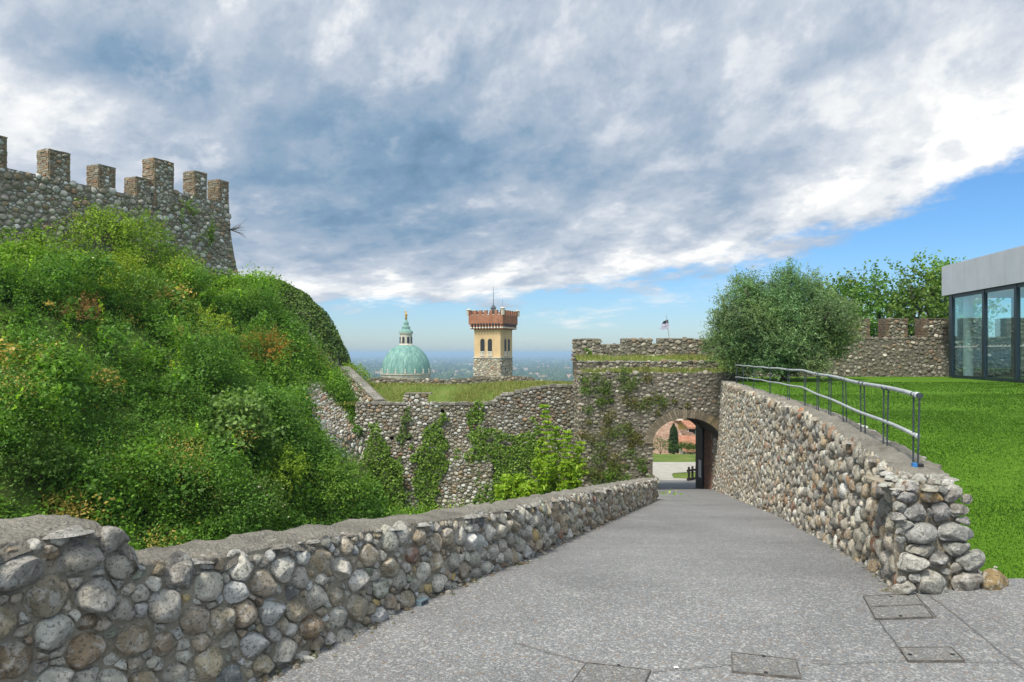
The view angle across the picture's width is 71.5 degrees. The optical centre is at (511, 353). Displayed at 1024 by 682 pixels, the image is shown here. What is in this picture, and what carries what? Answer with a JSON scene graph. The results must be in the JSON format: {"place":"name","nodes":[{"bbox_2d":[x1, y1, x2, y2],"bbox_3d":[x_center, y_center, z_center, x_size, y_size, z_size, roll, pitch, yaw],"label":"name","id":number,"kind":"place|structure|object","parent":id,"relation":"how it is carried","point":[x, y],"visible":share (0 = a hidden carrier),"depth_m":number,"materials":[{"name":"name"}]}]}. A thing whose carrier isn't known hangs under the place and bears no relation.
{"place":"outdoors","nodes":[
{"label":"outdoors","id":0,"kind":"place"},
{"bbox_2d":[0,258,376,547],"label":"castle bank","id":1,"kind":"structure","parent":0,"point":[28,489],"depth_m":22.81,"materials":[{"name":"green plant"}]},
{"bbox_2d":[0,357,72,421],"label":"shrub","id":2,"kind":"object","parent":1,"relation":"on","point":[10,372],"visible":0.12,"depth_m":18.99,"materials":[{"name":"green plant"}]},
{"bbox_2d":[0,409,88,503],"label":"shrub","id":3,"kind":"object","parent":1,"relation":"on","point":[27,459],"visible":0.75,"depth_m":17.41,"materials":[{"name":"green plant"}]},
{"bbox_2d":[0,218,89,281],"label":"shrub","id":4,"kind":"object","parent":1,"relation":"on","point":[53,245],"visible":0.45,"depth_m":24.82,"materials":[{"name":"green plant"}]},
{"bbox_2d":[48,290,104,324],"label":"dead weeds","id":5,"kind":"object","parent":1,"relation":"on","point":[88,302],"visible":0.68,"depth_m":24.54,"materials":[{"name":"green plant"}]},
{"bbox_2d":[53,196,163,278],"bbox_3d":[-16.131,-4.473,28.282,3.961,3.343,4.014,0,0,0],"label":"shrub","id":6,"kind":"object","parent":1,"relation":"on","point":[113,231],"visible":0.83,"depth_m":27.78,"materials":[{"name":"green plant"}]},
{"bbox_2d":[0,135,237,283],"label":"castle wall","id":7,"kind":"structure","parent":1,"relation":"on","point":[49,191],"depth_m":29.61,"materials":[{"name":"stone"}]},
{"bbox_2d":[0,195,218,270],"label":"ivy","id":8,"kind":"object","parent":7,"relation":"attached to","point":[210,236],"visible":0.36,"depth_m":29.19,"materials":[{"name":"green plant"}]},
{"bbox_2d":[228,223,244,236],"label":"bare twigs","id":9,"kind":"object","parent":7,"relation":"attached to","point":[233,228],"visible":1,"depth_m":34.98,"materials":[{"name":"grey"}]},
{"bbox_2d":[84,246,157,299],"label":"shrub","id":10,"kind":"object","parent":1,"relation":"on","point":[133,261],"visible":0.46,"depth_m":27.24,"materials":[{"name":"green plant"}]},
{"bbox_2d":[103,263,184,314],"bbox_3d":[-14.002,-2.269,27.395,3.070,2.277,3.731,0,0,0],"label":"shrub","id":11,"kind":"object","parent":1,"relation":"on","point":[162,285],"visible":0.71,"depth_m":26.63,"materials":[{"name":"green plant"}]},
{"bbox_2d":[110,205,184,267],"bbox_3d":[-15.616,-4.622,30.138,2.927,3.248,3.392,0,0,-43],"label":"shrub","id":12,"kind":"object","parent":1,"relation":"on","point":[149,235],"visible":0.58,"depth_m":29.76,"materials":[{"name":"green plant"}]},
{"bbox_2d":[154,242,216,295],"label":"shrub","id":13,"kind":"object","parent":1,"relation":"on","point":[188,269],"visible":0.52,"depth_m":29.91,"materials":[{"name":"green plant"}]},
{"bbox_2d":[161,295,237,345],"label":"shrub","id":14,"kind":"object","parent":1,"relation":"on","point":[209,320],"visible":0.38,"depth_m":27.84,"materials":[{"name":"green plant"}]},
{"bbox_2d":[0,224,426,549],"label":"undergrowth","id":15,"kind":"object","parent":1,"relation":"on","point":[288,401],"visible":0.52,"depth_m":23.04,"materials":[{"name":"green plant"}]},
{"bbox_2d":[191,386,289,453],"bbox_3d":[-9.095,2.349,23.563,3.103,2.606,3.030,0,0,37],"label":"fig bush","id":16,"kind":"object","parent":1,"relation":"on","point":[250,405],"visible":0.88,"depth_m":23.00,"materials":[{"name":"green plant"}]},
{"bbox_2d":[222,280,267,309],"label":"shrub","id":17,"kind":"object","parent":1,"relation":"on","point":[239,291],"visible":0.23,"depth_m":32.65,"materials":[{"name":"green plant"}]},
{"bbox_2d":[197,467,294,529],"bbox_3d":[-8.327,4.428,21.954,3.124,1.947,3.041,0,0,0],"label":"bramble","id":18,"kind":"object","parent":1,"relation":"on","point":[278,504],"visible":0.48,"depth_m":21.71,"materials":[{"name":"green plant"}]},
{"bbox_2d":[233,324,294,366],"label":"dry shrub","id":19,"kind":"object","parent":1,"relation":"on","point":[267,337],"visible":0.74,"depth_m":30.03,"materials":[{"name":"green plant"}]},
{"bbox_2d":[241,269,298,295],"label":"shrub","id":20,"kind":"object","parent":1,"relation":"on","point":[278,281],"visible":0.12,"depth_m":36.07,"materials":[{"name":"green plant"}]},
{"bbox_2d":[243,442,312,494],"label":"shrub","id":21,"kind":"object","parent":1,"relation":"on","point":[300,466],"visible":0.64,"depth_m":23.66,"materials":[{"name":"green plant"}]},
{"bbox_2d":[282,293,343,369],"bbox_3d":[-13.285,0.450,37.488,9.531,8.300,9.524,0,0,0],"label":"ruined bastion","id":22,"kind":"object","parent":1,"relation":"on","point":[340,364],"visible":0.06,"depth_m":36.13,"materials":[{"name":"green plant"}]},
{"bbox_2d":[260,276,351,367],"bbox_3d":[-10.558,-1.290,37.551,4.359,5.428,5.920,0,0,38],"label":"ivy","id":23,"kind":"object","parent":22,"relation":"on","point":[325,321],"visible":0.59,"depth_m":36.43,"materials":[{"name":"green plant"}]},
{"bbox_2d":[304,381,374,491],"bbox_3d":[-7.791,3.707,29.706,3.587,4.939,6.210,0,0,0],"label":"stone revetment","id":24,"kind":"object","parent":1,"relation":"on","point":[342,427],"visible":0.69,"depth_m":30.75,"materials":[{"name":"grey stone"}]},
{"bbox_2d":[308,453,378,509],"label":"shrub","id":25,"kind":"object","parent":1,"relation":"on","point":[355,485],"visible":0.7,"depth_m":25.17,"materials":[{"name":"green plant"}]},
{"bbox_2d":[335,360,375,383],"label":"shrub","id":26,"kind":"object","parent":1,"relation":"on","point":[356,368],"visible":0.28,"depth_m":36.32,"materials":[{"name":"green plant"}]},
{"bbox_2d":[341,366,385,402],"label":"wing wall","id":27,"kind":"structure","parent":1,"relation":"on","point":[369,392],"depth_m":33.13,"materials":[{"name":"grey stone"}]},
{"bbox_2d":[354,384,573,512],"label":"curtain wall","id":28,"kind":"structure","parent":1,"relation":"on","point":[509,413],"depth_m":31.49,"materials":[{"name":"grey stone"}]},
{"bbox_2d":[362,421,410,514],"bbox_3d":[-5.441,5.249,30.881,2.101,4.544,0.771,0,0,0],"label":"ivy","id":29,"kind":"object","parent":28,"relation":"attached to","point":[396,467],"visible":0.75,"depth_m":30.96,"materials":[{"name":"green plant"}]},
{"bbox_2d":[391,406,412,469],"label":"ivy","id":30,"kind":"object","parent":28,"relation":"attached to","point":[405,418],"visible":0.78,"depth_m":31.39,"materials":[{"name":"green plant"}]},
{"bbox_2d":[409,412,450,512],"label":"ivy","id":31,"kind":"object","parent":28,"relation":"attached to","point":[442,446],"visible":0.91,"depth_m":31.36,"materials":[{"name":"green plant"}]},
{"bbox_2d":[453,447,460,459],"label":"ivy","id":32,"kind":"object","parent":28,"relation":"attached to","point":[456,457],"visible":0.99,"depth_m":31.27,"materials":[{"name":"green plant"}]},
{"bbox_2d":[465,400,484,437],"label":"ivy","id":33,"kind":"object","parent":28,"relation":"attached to","point":[474,412],"visible":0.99,"depth_m":31.37,"materials":[{"name":"green plant"}]},
{"bbox_2d":[461,413,542,504],"bbox_3d":[-0.424,5.064,31.142,3.602,4.916,0.345,0,0,0],"label":"ivy","id":34,"kind":"object","parent":28,"relation":"attached to","point":[485,435],"visible":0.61,"depth_m":31.17,"materials":[{"name":"green plant"}]},
{"bbox_2d":[493,472,538,500],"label":"bush","id":35,"kind":"object","parent":1,"relation":"on","point":[509,488],"visible":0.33,"depth_m":22.34,"materials":[{"name":"green plant"}]},
{"bbox_2d":[530,404,588,494],"bbox_3d":[1.635,4.620,24.986,2.122,5.713,1.622,0,0,0],"label":"sapling","id":36,"kind":"object","parent":1,"relation":"on","point":[570,476],"visible":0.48,"depth_m":24.78,"materials":[{"name":"green plant"}]},
{"bbox_2d":[371,384,520,401],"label":"rampart terrace","id":37,"kind":"structure","parent":0,"point":[442,391],"depth_m":34.95,"materials":[{"name":"green plant"}]},
{"bbox_2d":[365,376,573,384],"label":"rampart wall","id":38,"kind":"structure","parent":37,"relation":"on","point":[477,379],"depth_m":38.00,"materials":[{"name":"grey stone"}]},
{"bbox_2d":[335,379,573,404],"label":"tall grass","id":39,"kind":"structure","parent":0,"point":[507,385],"depth_m":34.74,"materials":[{"name":"green plant"}]},
{"bbox_2d":[349,354,570,376],"bbox_3d":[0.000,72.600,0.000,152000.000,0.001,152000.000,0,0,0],"label":"distant landscape","id":40,"kind":"structure","parent":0,"point":[461,369],"depth_m":11966.74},
{"bbox_2d":[350,354,573,380],"bbox_3d":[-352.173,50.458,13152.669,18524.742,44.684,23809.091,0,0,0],"label":"distant trees","id":41,"kind":"object","parent":40,"relation":"on","point":[559,373],"visible":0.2,"depth_m":3326.17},
{"bbox_2d":[354,355,572,378],"bbox_3d":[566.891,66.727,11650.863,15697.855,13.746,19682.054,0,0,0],"label":"distant farms","id":42,"kind":"object","parent":40,"relation":"on","point":[568,375],"visible":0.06,"depth_m":3301.32,"materials":[{"name":"green plant"}]},
{"bbox_2d":[0,0,1023,353],"label":"sky","id":43,"kind":"structure","parent":0,"point":[604,167],"materials":[{"name":"blue"}]},
{"bbox_2d":[258,480,1023,681],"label":"pavement","id":44,"kind":"structure","parent":0,"point":[698,578],"depth_m":4.33,"materials":[{"name":"grey asphalt"}]},
{"bbox_2d":[0,477,659,681],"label":"parapet wall","id":45,"kind":"structure","parent":44,"relation":"on","point":[84,600],"depth_m":3.39,"materials":[{"name":"stone"}]},
{"bbox_2d":[415,597,427,606],"bbox_3d":[-0.582,1.602,4.582,0.052,0.034,0.075,0,0,30],"label":"wall light","id":46,"kind":"object","parent":45,"relation":"attached to","point":[421,601],"visible":1,"depth_m":4.56,"materials":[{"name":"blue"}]},
{"bbox_2d":[255,501,892,681],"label":"grit","id":47,"kind":"object","parent":44,"relation":"on","point":[296,663],"visible":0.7,"depth_m":4.81,"materials":[{"name":"gravel"}]},
{"bbox_2d":[571,662,650,681],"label":"access cover","id":48,"kind":"object","parent":44,"relation":"on","point":[592,672],"visible":0.95,"depth_m":3.54,"materials":[{"name":"concrete"}]},
{"bbox_2d":[571,337,752,488],"bbox_3d":[6.477,4.431,30.197,7.786,10.339,4.726,0,0,0],"label":"gatehouse","id":49,"kind":"object","parent":44,"relation":"on","point":[699,391],"visible":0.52,"depth_m":28.00,"materials":[{"name":"stone"}]},
{"bbox_2d":[583,348,594,356],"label":"ivy","id":50,"kind":"object","parent":49,"relation":"attached to","point":[588,351],"visible":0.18,"depth_m":31.74,"materials":[{"name":"green plant"}]},
{"bbox_2d":[574,363,716,484],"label":"wall weeds","id":51,"kind":"object","parent":49,"relation":"attached to","point":[611,472],"depth_m":27.91,"materials":[{"name":"green plant"}]},
{"bbox_2d":[575,353,732,372],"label":"grass","id":52,"kind":"structure","parent":49,"relation":"on","point":[687,357],"depth_m":30.26,"materials":[{"name":"green plant"}]},
{"bbox_2d":[661,316,669,337],"bbox_3d":[7.410,-0.561,33.957,0.636,2.502,0.228,0,0,9],"label":"flag","id":53,"kind":"object","parent":49,"relation":"on","point":[665,325],"visible":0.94,"depth_m":33.98,"materials":[{"name":"fabric"}]},
{"bbox_2d":[731,652,801,679],"bbox_3d":[1.292,1.607,3.638,0.330,0.032,0.241,0,0,16],"label":"access cover","id":54,"kind":"object","parent":44,"relation":"on","point":[762,665],"visible":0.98,"depth_m":3.62,"materials":[{"name":"concrete"}]},
{"bbox_2d":[516,594,1023,670],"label":"pavement joints","id":55,"kind":"object","parent":44,"relation":"on","point":[847,662],"visible":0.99,"depth_m":3.72,"materials":[{"name":"concrete"}]},
{"bbox_2d":[715,379,1008,594],"bbox_3d":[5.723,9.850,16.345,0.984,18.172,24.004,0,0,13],"label":"retaining wall","id":56,"kind":"structure","parent":44,"relation":"on","point":[890,513],"depth_m":6.65,"materials":[{"name":"stone"}]},
{"bbox_2d":[735,365,923,467],"bbox_3d":[5.370,0.668,14.634,0.244,0.812,19.324,0,0,14],"label":"handrail","id":57,"kind":"object","parent":56,"relation":"on","point":[919,396],"visible":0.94,"depth_m":7.36,"materials":[{"name":"metal"}]},
{"bbox_2d":[863,593,933,619],"bbox_3d":[2.459,1.624,4.545,0.345,0.048,0.644,0,0,18],"label":"access cover","id":58,"kind":"object","parent":44,"relation":"on","point":[894,607],"visible":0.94,"depth_m":4.51,"materials":[{"name":"concrete"}]},
{"bbox_2d":[899,646,964,662],"bbox_3d":[2.221,1.608,3.777,0.335,0.031,0.176,0,0,0],"label":"access cover","id":59,"kind":"object","parent":44,"relation":"on","point":[943,654],"visible":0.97,"depth_m":3.76,"materials":[{"name":"concrete"}]},
{"bbox_2d":[653,462,695,479],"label":"gravel path","id":60,"kind":"structure","parent":0,"point":[664,470],"depth_m":42.85,"materials":[{"name":"beige gravel"}]},
{"bbox_2d":[687,465,695,480],"bbox_3d":[9.659,6.560,37.557,1.368,1.220,0.203,0,0,-37],"label":"rail fence","id":61,"kind":"object","parent":60,"relation":"on","point":[692,469],"visible":0.34,"depth_m":37.40,"materials":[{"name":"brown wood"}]},
{"bbox_2d":[653,454,695,478],"bbox_3d":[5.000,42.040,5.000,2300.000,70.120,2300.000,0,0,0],"label":"castle hill","id":62,"kind":"structure","parent":0,"point":[674,457],"depth_m":46.69,"materials":[{"name":"green plant"}]},
{"bbox_2d":[380,311,431,378],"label":"domed church","id":63,"kind":"structure","parent":62,"relation":"on","point":[406,358],"depth_m":273.67,"materials":[{"name":"teal metal"}]},
{"bbox_2d":[466,287,519,376],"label":"brick tower","id":64,"kind":"structure","parent":62,"relation":"on","point":[493,329],"depth_m":121.05,"materials":[{"name":"paint"}]},
{"bbox_2d":[376,490,685,517],"bbox_3d":[-0.265,6.324,25.502,11.988,4.888,13.074,0,0,0],"label":"ditch growth","id":65,"kind":"object","parent":62,"relation":"on","point":[420,510],"visible":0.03,"depth_m":30.26,"materials":[{"name":"green plant"}]},
{"bbox_2d":[653,437,674,453],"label":"bush","id":66,"kind":"object","parent":62,"relation":"on","point":[662,446],"visible":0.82,"depth_m":52.83,"materials":[{"name":"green plant"}]},
{"bbox_2d":[653,446,679,453],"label":"house","id":67,"kind":"structure","parent":62,"relation":"on","point":[655,451],"depth_m":68.65,"materials":[{"name":"brick"}]},
{"bbox_2d":[653,429,681,445],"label":"house","id":68,"kind":"structure","parent":62,"relation":"on","point":[662,433],"depth_m":84.98,"materials":[{"name":"paint"}]},
{"bbox_2d":[660,419,682,428],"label":"house","id":69,"kind":"structure","parent":62,"relation":"on","point":[668,425],"depth_m":102.98,"materials":[{"name":"paint"}]},
{"bbox_2d":[668,423,678,453],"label":"cypress tree","id":70,"kind":"object","parent":62,"relation":"on","point":[673,436],"visible":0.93,"depth_m":54.77,"materials":[{"name":"green plant"}]},
{"bbox_2d":[673,441,689,453],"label":"bush","id":71,"kind":"object","parent":62,"relation":"on","point":[682,446],"visible":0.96,"depth_m":52.87,"materials":[{"name":"green plant"}]},
{"bbox_2d":[668,435,695,453],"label":"house","id":72,"kind":"structure","parent":62,"relation":"on","point":[688,438],"depth_m":78.46,"materials":[{"name":"paint"}]},
{"bbox_2d":[674,420,695,435],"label":"house","id":73,"kind":"structure","parent":62,"relation":"on","point":[690,426],"depth_m":92.26,"materials":[{"name":"tile"}]},
{"bbox_2d":[688,429,695,435],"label":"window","id":74,"kind":"structure","parent":73,"relation":"in","point":[689,430],"depth_m":89.93,"materials":[{"name":"black glass"}]},
{"bbox_2d":[679,429,694,435],"bbox_3d":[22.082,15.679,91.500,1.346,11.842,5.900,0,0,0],"label":"house","id":75,"kind":"structure","parent":62,"relation":"on","point":[685,432],"depth_m":89.51,"materials":[{"name":"orange paint"}]},
{"bbox_2d":[687,441,695,453],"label":"bush","id":76,"kind":"object","parent":62,"relation":"on","point":[692,446],"visible":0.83,"depth_m":52.85,"materials":[{"name":"green plant"}]},
{"bbox_2d":[822,261,883,334],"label":"poplar tree","id":77,"kind":"object","parent":62,"relation":"on","point":[857,289],"visible":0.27,"depth_m":44.66,"materials":[{"name":"green plant"}]},
{"bbox_2d":[850,256,920,337],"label":"poplar tree","id":78,"kind":"object","parent":62,"relation":"on","point":[874,278],"visible":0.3,"depth_m":45.70,"materials":[{"name":"green plant"}]},
{"bbox_2d":[883,247,962,337],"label":"poplar tree","id":79,"kind":"object","parent":62,"relation":"on","point":[915,297],"visible":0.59,"depth_m":43.76,"materials":[{"name":"green plant"}]},
{"bbox_2d":[918,255,1010,334],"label":"poplar tree","id":80,"kind":"object","parent":62,"relation":"on","point":[975,307],"visible":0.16,"depth_m":44.51,"materials":[{"name":"green plant"}]},
{"bbox_2d":[736,377,1023,578],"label":"lawn","id":81,"kind":"structure","parent":0,"point":[920,380],"depth_m":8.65,"materials":[{"name":"green plant"}]},
{"bbox_2d":[693,256,869,382],"bbox_3d":[10.114,-1.244,27.183,6.904,5.121,4.144,0,0,0],"label":"olive tree","id":82,"kind":"object","parent":81,"relation":"on","point":[757,325],"visible":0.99,"depth_m":26.21,"materials":[{"name":"green plant"}]},
{"bbox_2d":[746,317,1023,376],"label":"battlement wall","id":83,"kind":"structure","parent":81,"relation":"on","point":[892,349],"depth_m":32.00,"materials":[{"name":"stone"}]},
{"bbox_2d":[942,245,1023,382],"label":"glass pavilion","id":84,"kind":"structure","parent":81,"relation":"on","point":[1000,274],"depth_m":27.75,"materials":[{"name":"clear glass"},{"name":"satin aluminium"},{"name":"paving"}]}
]}

